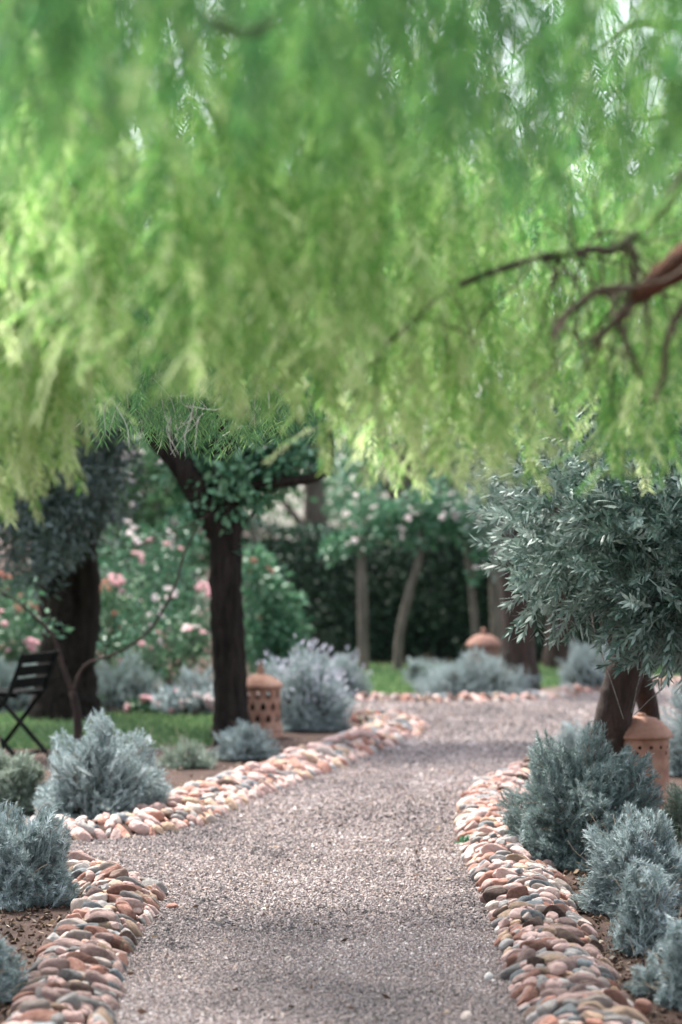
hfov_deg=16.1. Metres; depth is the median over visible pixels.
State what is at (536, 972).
river stone
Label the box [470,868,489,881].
river stone
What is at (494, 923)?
river stone
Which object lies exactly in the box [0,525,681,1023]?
ground
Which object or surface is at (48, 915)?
litter
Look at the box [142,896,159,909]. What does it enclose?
river stone
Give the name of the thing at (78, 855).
river stone
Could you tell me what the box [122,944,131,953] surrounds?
river stone
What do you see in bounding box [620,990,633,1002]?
river stone
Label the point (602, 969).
river stone
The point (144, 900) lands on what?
river stone
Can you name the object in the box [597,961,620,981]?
river stone
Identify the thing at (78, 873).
river stone
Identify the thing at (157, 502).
blossom tree
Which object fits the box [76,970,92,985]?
river stone
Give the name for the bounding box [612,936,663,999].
lavender bush
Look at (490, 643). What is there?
terracotta lantern
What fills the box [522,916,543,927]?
river stone
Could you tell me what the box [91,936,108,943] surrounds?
river stone
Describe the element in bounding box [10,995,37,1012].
river stone
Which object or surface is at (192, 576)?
hedge
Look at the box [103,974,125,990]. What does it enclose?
river stone
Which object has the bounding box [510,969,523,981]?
river stone
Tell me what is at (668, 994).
lavender bush
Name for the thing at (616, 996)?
river stone
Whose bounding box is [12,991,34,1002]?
river stone
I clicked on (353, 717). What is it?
river stones
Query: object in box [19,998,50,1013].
river stone
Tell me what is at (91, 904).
river stone
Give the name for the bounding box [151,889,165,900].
river stone
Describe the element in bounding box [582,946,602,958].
river stone
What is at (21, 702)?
lavender bush
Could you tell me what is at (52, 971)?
river stone
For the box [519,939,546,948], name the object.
river stone
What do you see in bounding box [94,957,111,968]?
river stone
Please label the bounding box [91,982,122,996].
river stone
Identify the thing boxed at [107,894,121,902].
river stone
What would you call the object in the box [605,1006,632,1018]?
river stone
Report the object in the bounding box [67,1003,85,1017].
river stone
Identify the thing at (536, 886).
river stone
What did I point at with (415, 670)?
lavender bush
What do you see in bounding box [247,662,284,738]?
terracotta lantern
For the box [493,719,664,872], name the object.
lavender bush
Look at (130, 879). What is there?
river stone
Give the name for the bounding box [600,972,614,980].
river stone
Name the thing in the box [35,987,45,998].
river stone
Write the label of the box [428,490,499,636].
rose tree
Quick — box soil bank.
[55,681,676,1023]
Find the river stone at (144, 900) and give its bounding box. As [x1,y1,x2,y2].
[129,891,146,902]
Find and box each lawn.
[3,717,211,748]
[357,666,678,692]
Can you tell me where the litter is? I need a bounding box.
[0,736,681,1023]
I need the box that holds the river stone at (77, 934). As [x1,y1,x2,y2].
[65,929,92,940]
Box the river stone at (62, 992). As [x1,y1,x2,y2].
[53,988,72,996]
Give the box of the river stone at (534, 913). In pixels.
[520,909,544,921]
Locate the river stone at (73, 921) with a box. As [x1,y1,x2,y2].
[56,918,86,927]
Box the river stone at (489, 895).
[482,887,507,902]
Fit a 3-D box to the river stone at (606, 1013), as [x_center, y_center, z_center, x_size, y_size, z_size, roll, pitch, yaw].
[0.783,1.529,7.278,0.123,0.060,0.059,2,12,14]
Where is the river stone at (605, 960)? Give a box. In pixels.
[599,957,614,968]
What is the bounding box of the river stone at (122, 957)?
[118,952,128,965]
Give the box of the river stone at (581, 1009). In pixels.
[577,1006,597,1013]
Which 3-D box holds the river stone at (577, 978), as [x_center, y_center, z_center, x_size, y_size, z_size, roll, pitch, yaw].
[0.793,1.530,7.851,0.128,0.075,0.044,7,29,-8]
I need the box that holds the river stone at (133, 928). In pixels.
[125,919,143,936]
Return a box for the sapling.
[0,490,207,744]
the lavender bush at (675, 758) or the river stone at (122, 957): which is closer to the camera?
the river stone at (122, 957)
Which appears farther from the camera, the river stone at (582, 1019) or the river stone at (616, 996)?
the river stone at (616, 996)
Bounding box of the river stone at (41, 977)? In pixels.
[31,975,51,983]
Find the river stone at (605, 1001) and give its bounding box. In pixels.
[578,994,612,1008]
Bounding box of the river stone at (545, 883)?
[529,879,554,887]
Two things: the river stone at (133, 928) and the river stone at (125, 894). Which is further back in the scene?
the river stone at (125, 894)
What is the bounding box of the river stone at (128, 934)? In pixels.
[119,930,136,944]
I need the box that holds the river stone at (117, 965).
[112,960,124,974]
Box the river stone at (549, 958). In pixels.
[541,954,567,964]
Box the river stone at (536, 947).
[529,943,553,951]
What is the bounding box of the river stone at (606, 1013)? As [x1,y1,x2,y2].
[581,1010,616,1023]
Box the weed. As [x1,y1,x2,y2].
[455,834,471,844]
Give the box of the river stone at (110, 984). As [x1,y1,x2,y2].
[107,982,116,989]
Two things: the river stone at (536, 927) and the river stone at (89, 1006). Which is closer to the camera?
the river stone at (89, 1006)
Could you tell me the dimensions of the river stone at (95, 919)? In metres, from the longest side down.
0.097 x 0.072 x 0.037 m
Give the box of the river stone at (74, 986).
[62,981,93,995]
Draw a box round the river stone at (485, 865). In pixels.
[475,862,491,871]
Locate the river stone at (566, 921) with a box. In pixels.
[557,917,576,927]
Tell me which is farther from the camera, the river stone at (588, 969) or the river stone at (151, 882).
the river stone at (151, 882)
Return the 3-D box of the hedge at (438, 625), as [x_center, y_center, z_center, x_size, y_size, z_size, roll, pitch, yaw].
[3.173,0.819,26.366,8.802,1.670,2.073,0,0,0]
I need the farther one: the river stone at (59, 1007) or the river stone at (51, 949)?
the river stone at (51, 949)
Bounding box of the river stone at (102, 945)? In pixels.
[97,942,115,954]
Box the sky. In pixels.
[0,0,681,524]
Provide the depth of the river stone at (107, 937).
8.72 m
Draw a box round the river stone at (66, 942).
[53,938,84,947]
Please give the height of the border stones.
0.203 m
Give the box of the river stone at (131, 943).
[122,936,135,950]
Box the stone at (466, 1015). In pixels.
[460,1011,473,1020]
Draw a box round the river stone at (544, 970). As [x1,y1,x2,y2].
[538,967,558,976]
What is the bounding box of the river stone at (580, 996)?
[554,993,583,998]
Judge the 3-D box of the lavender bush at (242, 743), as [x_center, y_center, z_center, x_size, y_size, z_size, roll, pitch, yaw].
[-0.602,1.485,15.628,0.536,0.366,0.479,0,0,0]
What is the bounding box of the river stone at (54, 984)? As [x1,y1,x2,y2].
[44,981,62,987]
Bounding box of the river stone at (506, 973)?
[500,960,526,979]
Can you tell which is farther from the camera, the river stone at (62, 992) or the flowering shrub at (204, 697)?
the flowering shrub at (204, 697)
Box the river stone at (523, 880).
[516,877,532,885]
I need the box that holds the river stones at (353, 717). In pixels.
[351,706,383,723]
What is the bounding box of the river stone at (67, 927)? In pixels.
[56,924,79,931]
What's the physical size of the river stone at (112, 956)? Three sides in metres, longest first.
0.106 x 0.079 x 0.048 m
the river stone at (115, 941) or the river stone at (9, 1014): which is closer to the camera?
the river stone at (9, 1014)
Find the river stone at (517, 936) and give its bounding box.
[513,931,528,940]
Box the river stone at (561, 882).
[552,878,572,892]
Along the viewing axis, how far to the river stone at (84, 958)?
8.25 m
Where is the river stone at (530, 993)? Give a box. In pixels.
[516,986,538,1006]
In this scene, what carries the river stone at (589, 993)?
on the soil bank
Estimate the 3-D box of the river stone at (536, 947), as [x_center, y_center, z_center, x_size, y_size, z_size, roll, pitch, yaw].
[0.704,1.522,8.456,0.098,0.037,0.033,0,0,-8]
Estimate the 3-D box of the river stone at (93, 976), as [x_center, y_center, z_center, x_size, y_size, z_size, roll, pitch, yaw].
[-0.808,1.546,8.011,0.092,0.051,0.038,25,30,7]
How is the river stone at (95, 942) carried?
on the soil bank
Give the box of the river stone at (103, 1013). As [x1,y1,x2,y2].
[95,1008,113,1023]
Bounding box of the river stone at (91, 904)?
[80,902,102,908]
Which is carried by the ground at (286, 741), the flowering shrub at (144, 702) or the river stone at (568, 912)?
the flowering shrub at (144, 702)
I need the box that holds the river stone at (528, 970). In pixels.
[523,967,541,973]
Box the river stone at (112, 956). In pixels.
[105,949,120,960]
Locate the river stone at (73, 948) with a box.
[69,946,79,951]
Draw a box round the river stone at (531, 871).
[523,870,546,878]
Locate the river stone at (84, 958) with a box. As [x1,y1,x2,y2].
[66,951,98,964]
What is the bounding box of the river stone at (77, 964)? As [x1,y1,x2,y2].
[68,957,86,971]
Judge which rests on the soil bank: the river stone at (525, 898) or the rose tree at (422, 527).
the river stone at (525, 898)
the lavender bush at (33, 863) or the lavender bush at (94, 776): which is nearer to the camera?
the lavender bush at (33, 863)
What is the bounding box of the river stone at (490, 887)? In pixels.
[484,885,503,890]
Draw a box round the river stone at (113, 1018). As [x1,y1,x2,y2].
[93,1008,116,1023]
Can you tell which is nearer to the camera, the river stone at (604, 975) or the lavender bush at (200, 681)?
the river stone at (604, 975)
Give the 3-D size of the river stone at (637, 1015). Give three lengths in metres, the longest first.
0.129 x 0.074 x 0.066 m
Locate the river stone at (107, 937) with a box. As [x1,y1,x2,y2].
[93,932,113,942]
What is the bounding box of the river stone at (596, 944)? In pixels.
[589,939,604,954]
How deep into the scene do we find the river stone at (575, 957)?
8.15 m
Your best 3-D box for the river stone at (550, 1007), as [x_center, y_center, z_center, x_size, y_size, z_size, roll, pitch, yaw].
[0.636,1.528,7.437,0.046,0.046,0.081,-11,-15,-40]
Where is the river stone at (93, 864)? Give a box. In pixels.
[89,862,100,866]
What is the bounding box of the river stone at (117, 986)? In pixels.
[108,981,121,990]
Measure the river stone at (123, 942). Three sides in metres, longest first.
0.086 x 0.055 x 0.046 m
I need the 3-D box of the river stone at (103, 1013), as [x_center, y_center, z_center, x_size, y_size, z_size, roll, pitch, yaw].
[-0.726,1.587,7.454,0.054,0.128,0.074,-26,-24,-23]
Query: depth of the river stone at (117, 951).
8.66 m
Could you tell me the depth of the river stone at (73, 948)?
8.50 m
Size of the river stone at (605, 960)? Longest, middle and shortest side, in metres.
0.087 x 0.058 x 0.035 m
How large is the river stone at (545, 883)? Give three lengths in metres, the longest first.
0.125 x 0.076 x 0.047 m
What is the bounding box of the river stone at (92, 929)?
[83,925,110,934]
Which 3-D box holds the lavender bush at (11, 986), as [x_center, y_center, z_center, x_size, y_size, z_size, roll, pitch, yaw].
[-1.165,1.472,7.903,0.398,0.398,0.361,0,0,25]
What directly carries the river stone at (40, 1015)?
on the soil bank
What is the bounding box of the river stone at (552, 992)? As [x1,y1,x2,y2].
[540,988,567,997]
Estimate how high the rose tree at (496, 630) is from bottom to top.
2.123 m
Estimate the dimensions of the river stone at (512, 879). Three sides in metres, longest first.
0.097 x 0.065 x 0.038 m
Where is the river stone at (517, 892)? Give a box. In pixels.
[506,886,528,898]
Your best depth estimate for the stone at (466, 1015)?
7.58 m
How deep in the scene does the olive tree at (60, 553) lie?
17.89 m
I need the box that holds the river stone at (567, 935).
[555,928,584,946]
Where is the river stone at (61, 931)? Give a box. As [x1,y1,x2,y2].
[59,929,66,935]
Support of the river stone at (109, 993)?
on the soil bank
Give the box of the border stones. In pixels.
[2,676,681,1023]
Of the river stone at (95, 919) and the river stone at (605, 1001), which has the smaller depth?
the river stone at (605, 1001)
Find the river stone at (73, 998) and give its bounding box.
[56,992,81,1007]
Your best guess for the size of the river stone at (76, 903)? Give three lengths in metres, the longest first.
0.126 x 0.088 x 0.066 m
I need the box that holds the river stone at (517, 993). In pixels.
[510,982,535,999]
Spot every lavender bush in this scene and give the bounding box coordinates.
[0,655,36,713]
[0,738,50,815]
[0,798,88,911]
[0,935,49,1003]
[32,706,173,820]
[95,649,165,713]
[152,725,222,769]
[173,654,213,707]
[210,715,285,761]
[256,632,357,731]
[315,645,373,697]
[395,652,432,683]
[404,643,543,695]
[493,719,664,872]
[545,711,593,755]
[552,636,609,691]
[567,801,681,917]
[598,854,681,958]
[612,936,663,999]
[638,906,681,1011]
[655,781,681,847]
[659,680,681,776]
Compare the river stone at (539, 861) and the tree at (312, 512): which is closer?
the river stone at (539, 861)
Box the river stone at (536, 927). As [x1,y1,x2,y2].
[534,926,550,929]
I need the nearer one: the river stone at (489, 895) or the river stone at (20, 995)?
the river stone at (20, 995)
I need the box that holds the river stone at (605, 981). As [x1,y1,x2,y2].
[598,977,610,987]
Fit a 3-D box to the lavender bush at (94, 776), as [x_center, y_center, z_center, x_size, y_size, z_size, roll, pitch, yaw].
[-1.243,1.352,12.637,0.755,0.681,0.806,0,0,0]
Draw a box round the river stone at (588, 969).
[579,966,596,976]
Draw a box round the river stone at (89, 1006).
[82,1002,94,1011]
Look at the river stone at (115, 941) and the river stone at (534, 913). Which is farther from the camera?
the river stone at (534, 913)
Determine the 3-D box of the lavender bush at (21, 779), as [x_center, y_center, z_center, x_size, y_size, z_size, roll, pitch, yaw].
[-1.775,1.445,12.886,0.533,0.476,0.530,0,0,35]
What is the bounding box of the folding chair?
[0,650,59,756]
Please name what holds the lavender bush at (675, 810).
on the ground at (286, 741)
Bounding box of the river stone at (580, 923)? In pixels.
[578,920,594,928]
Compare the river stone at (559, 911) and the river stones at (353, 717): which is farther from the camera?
the river stones at (353, 717)
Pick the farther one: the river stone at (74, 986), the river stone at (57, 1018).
the river stone at (74, 986)
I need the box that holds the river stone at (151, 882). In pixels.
[141,879,166,892]
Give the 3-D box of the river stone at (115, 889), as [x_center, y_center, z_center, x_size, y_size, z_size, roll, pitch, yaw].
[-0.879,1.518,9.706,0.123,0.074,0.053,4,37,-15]
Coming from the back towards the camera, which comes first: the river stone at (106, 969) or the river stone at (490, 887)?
the river stone at (490, 887)
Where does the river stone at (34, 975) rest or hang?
on the soil bank
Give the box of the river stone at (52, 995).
[41,986,61,1002]
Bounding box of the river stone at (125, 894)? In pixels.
[119,890,142,902]
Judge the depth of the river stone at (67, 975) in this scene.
7.93 m
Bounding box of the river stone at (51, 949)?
[44,945,69,954]
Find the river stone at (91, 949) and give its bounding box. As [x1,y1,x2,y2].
[79,943,109,957]
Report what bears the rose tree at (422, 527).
on the lawn at (440, 689)
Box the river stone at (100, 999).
[92,996,104,1001]
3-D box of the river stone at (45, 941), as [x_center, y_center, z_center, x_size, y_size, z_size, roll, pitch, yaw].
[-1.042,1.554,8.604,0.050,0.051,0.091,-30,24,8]
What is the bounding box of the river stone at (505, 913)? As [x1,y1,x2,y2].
[497,909,512,919]
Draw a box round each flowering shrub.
[0,569,41,667]
[0,600,41,676]
[95,566,165,690]
[97,515,210,685]
[99,694,163,715]
[108,598,213,703]
[149,683,213,717]
[241,538,316,676]
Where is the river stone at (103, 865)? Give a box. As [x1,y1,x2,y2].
[98,862,114,870]
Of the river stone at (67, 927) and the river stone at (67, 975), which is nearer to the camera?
the river stone at (67, 975)
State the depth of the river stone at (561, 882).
10.14 m
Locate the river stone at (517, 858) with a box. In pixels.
[505,854,530,862]
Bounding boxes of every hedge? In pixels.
[0,555,203,655]
[241,512,681,662]
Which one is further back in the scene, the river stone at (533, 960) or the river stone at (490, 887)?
the river stone at (490, 887)
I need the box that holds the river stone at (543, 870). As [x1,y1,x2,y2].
[527,866,553,875]
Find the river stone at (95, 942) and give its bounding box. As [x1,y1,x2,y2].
[85,940,99,944]
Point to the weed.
(462, 839)
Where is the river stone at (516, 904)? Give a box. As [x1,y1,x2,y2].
[508,901,531,908]
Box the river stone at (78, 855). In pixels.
[68,851,95,862]
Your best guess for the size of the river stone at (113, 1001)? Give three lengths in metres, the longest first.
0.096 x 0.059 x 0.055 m
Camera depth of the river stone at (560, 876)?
10.18 m
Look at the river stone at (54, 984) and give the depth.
7.75 m
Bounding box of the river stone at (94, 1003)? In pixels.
[79,995,100,1009]
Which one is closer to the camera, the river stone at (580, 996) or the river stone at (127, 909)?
the river stone at (580, 996)
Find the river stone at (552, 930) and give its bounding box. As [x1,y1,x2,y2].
[541,927,556,935]
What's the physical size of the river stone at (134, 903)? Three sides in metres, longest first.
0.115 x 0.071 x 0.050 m
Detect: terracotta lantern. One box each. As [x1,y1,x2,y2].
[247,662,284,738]
[466,628,501,669]
[623,713,673,814]
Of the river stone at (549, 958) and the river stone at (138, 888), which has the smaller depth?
the river stone at (549, 958)
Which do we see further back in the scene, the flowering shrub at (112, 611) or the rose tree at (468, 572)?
the rose tree at (468, 572)
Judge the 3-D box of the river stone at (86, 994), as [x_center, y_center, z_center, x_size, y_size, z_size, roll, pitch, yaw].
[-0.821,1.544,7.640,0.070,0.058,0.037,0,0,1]
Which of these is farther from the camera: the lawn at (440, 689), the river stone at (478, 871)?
the lawn at (440, 689)
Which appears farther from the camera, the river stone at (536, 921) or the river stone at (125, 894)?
the river stone at (125, 894)
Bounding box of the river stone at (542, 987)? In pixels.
[539,978,557,992]
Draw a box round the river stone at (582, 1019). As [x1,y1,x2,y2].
[580,1009,604,1023]
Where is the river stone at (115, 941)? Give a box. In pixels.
[107,932,124,949]
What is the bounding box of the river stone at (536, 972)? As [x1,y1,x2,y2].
[521,968,541,982]
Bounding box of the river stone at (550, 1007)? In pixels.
[536,999,557,1016]
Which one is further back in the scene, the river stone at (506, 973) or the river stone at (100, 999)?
the river stone at (506, 973)
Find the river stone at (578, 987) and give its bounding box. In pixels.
[567,983,586,992]
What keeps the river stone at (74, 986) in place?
on the soil bank
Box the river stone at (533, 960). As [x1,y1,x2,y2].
[527,956,546,966]
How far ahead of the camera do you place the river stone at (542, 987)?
7.77 m
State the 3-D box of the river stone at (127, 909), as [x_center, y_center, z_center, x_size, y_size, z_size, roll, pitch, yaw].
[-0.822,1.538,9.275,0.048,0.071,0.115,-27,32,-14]
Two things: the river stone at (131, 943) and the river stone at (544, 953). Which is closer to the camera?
the river stone at (544, 953)
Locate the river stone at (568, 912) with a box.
[566,910,582,918]
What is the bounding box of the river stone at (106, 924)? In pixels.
[98,921,112,929]
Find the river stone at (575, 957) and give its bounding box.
[568,955,590,967]
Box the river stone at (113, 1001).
[100,993,120,1010]
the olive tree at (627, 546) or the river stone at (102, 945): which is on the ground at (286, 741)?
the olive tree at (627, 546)
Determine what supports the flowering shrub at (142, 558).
on the ground at (286, 741)
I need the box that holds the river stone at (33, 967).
[27,955,58,972]
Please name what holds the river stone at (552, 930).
on the soil bank
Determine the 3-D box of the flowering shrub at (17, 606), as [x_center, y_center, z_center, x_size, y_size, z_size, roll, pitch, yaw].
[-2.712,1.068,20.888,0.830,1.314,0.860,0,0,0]
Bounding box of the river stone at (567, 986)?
[560,983,576,990]
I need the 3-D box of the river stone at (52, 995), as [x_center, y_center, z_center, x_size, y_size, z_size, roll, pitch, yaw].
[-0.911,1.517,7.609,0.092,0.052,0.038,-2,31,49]
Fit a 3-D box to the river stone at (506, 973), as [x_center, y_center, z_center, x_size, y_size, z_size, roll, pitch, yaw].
[0.599,1.563,8.247,0.118,0.058,0.078,-25,-31,-10]
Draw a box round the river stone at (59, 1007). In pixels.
[50,1003,68,1012]
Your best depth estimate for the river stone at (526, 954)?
8.31 m
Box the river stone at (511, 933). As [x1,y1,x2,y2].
[497,932,515,946]
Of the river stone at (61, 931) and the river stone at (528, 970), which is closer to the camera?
the river stone at (528, 970)
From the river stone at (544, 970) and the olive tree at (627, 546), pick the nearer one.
the river stone at (544, 970)
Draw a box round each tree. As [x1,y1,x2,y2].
[0,0,681,531]
[0,301,151,722]
[37,162,400,744]
[90,132,226,574]
[90,428,209,583]
[183,153,460,538]
[276,74,583,522]
[308,348,509,538]
[315,488,405,669]
[382,475,465,671]
[403,115,680,514]
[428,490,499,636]
[441,369,579,693]
[457,467,522,664]
[459,245,681,763]
[494,365,586,669]
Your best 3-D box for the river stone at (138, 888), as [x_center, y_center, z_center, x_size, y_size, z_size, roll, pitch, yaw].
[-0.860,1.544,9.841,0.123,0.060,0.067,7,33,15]
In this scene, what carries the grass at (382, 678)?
on the lawn at (440, 689)
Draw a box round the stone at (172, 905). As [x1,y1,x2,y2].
[166,903,177,908]
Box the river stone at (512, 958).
[506,952,518,967]
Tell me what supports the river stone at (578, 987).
on the soil bank
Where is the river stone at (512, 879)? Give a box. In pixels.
[507,877,524,883]
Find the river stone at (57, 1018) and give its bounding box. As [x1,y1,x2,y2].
[50,1013,64,1023]
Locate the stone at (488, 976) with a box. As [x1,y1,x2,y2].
[484,972,493,980]
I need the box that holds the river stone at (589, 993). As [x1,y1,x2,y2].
[574,991,600,995]
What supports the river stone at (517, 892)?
on the soil bank
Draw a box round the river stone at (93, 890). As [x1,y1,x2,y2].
[83,886,103,896]
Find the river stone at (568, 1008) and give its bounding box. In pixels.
[552,1003,578,1017]
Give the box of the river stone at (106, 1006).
[100,1002,115,1016]
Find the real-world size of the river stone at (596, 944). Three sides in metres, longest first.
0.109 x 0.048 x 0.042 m
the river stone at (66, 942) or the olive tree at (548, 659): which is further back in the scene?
the olive tree at (548, 659)
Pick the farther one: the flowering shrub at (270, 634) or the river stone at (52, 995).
the flowering shrub at (270, 634)
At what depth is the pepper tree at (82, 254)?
5.39 m
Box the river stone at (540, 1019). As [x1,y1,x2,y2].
[533,1014,549,1023]
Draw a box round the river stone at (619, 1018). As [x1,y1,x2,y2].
[603,1015,632,1023]
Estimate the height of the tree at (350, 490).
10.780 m
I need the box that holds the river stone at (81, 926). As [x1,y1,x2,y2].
[74,923,98,929]
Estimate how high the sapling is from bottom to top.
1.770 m
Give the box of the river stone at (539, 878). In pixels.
[525,876,546,880]
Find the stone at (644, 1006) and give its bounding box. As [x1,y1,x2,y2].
[634,998,652,1014]
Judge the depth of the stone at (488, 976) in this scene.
8.23 m
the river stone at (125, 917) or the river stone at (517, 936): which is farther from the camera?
the river stone at (125, 917)
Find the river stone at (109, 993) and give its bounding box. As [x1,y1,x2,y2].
[101,991,118,1000]
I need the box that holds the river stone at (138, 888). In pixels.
[127,884,143,893]
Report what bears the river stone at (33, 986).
on the soil bank
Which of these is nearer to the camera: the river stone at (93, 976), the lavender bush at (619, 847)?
the river stone at (93, 976)
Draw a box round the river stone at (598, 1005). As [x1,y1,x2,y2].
[578,1001,605,1009]
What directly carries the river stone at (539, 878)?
on the soil bank
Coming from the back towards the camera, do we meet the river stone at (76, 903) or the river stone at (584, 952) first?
the river stone at (76, 903)
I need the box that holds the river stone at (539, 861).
[535,859,547,866]
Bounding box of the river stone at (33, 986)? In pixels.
[18,981,46,993]
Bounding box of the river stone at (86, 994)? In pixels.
[76,991,91,997]
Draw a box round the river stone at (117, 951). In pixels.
[112,948,127,955]
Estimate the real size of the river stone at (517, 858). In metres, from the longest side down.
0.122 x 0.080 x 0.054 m
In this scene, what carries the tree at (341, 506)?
on the ground at (286, 741)
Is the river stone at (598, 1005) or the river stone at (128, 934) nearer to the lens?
the river stone at (598, 1005)
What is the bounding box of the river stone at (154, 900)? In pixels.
[143,894,159,905]
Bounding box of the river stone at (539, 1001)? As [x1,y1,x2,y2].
[536,996,546,1004]
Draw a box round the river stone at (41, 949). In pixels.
[35,942,55,958]
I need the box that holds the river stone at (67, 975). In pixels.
[57,969,82,981]
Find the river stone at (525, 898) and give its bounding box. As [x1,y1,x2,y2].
[516,895,531,901]
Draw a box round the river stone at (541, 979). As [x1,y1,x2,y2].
[537,976,547,988]
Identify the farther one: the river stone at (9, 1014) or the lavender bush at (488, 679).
the lavender bush at (488, 679)
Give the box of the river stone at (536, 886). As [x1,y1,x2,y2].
[531,883,545,889]
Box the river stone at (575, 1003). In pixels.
[561,999,579,1008]
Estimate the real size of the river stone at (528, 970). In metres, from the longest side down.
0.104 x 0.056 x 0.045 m
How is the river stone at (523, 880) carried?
on the soil bank
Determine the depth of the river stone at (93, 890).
9.73 m
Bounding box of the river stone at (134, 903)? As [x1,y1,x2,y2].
[116,897,142,908]
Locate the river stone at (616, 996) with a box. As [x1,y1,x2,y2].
[603,988,629,1006]
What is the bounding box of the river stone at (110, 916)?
[84,910,116,921]
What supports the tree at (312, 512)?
on the ground at (286, 741)
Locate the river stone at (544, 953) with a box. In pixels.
[536,951,567,957]
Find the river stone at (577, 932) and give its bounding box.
[562,927,584,937]
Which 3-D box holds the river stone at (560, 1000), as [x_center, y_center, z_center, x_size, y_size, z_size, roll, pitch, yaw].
[0.685,1.529,7.474,0.132,0.072,0.053,-9,31,-24]
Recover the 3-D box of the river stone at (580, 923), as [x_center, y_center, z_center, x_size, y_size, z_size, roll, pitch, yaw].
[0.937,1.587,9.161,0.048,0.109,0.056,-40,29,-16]
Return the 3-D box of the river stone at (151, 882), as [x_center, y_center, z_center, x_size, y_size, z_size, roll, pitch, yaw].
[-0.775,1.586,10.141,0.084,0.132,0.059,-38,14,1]
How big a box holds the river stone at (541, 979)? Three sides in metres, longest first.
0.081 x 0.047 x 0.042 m
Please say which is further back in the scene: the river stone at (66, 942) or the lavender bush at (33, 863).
the lavender bush at (33, 863)
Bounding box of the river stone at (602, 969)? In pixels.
[596,965,615,980]
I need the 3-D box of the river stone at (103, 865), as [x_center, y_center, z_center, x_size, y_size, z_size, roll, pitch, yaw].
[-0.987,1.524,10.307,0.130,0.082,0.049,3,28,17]
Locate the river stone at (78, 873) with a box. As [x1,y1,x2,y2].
[69,869,82,879]
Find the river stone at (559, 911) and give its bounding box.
[542,905,565,917]
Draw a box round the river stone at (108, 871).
[100,864,121,877]
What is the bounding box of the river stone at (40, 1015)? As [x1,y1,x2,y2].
[20,1009,59,1022]
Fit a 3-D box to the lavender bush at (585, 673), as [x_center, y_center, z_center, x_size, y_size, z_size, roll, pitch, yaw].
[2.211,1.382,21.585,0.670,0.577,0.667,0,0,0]
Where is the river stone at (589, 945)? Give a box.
[584,943,600,952]
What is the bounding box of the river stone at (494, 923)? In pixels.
[491,916,509,927]
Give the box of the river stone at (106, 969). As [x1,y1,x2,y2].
[90,964,109,972]
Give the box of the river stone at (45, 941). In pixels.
[41,939,50,945]
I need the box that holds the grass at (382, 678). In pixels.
[0,660,679,748]
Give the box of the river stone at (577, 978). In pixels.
[566,973,603,987]
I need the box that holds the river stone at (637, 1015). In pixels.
[612,1006,649,1023]
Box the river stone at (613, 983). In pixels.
[609,980,620,990]
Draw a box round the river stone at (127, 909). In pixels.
[117,904,134,918]
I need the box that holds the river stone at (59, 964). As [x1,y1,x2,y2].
[37,958,68,970]
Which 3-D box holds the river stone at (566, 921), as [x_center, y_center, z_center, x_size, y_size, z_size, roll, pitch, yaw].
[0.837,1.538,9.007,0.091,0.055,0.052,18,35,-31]
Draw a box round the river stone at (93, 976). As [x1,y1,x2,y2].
[85,969,107,984]
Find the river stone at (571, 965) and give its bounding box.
[546,959,578,970]
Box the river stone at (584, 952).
[572,946,589,955]
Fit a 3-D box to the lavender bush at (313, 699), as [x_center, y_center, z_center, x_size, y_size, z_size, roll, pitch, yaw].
[-0.266,1.282,17.902,0.794,0.808,0.898,0,0,0]
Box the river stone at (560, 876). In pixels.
[554,873,570,886]
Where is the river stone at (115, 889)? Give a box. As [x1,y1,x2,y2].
[106,884,136,894]
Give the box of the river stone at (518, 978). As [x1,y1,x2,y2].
[512,972,528,984]
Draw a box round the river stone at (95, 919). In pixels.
[85,916,108,922]
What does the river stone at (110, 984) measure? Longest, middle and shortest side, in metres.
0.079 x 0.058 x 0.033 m
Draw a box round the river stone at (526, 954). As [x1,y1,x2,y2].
[509,948,536,966]
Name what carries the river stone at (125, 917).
on the soil bank
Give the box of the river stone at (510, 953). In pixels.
[504,948,524,962]
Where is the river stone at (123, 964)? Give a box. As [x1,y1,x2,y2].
[110,960,126,970]
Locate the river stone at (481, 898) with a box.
[479,886,502,902]
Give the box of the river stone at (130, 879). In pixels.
[115,876,144,888]
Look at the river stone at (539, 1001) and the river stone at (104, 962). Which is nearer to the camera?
the river stone at (539, 1001)
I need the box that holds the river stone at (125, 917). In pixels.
[116,913,136,923]
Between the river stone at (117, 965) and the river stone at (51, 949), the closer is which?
the river stone at (117, 965)
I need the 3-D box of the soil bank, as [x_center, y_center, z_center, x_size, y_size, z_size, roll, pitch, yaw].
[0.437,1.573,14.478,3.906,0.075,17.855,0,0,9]
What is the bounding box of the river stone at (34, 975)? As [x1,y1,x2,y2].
[22,971,39,982]
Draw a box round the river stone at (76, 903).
[71,898,95,912]
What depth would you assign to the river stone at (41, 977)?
7.93 m
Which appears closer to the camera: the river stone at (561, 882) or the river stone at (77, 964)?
the river stone at (77, 964)
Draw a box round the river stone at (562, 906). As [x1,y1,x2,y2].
[554,903,566,913]
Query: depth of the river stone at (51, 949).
8.49 m
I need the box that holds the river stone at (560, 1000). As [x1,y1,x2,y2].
[551,995,579,1014]
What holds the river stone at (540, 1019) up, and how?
on the soil bank
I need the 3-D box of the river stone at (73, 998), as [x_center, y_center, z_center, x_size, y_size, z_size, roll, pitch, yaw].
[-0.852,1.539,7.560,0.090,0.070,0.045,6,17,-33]
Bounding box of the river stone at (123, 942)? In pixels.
[119,940,134,953]
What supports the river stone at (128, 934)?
on the soil bank
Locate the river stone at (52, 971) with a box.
[41,967,58,975]
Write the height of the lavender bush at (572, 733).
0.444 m
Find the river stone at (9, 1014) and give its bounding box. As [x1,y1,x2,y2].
[7,1006,18,1017]

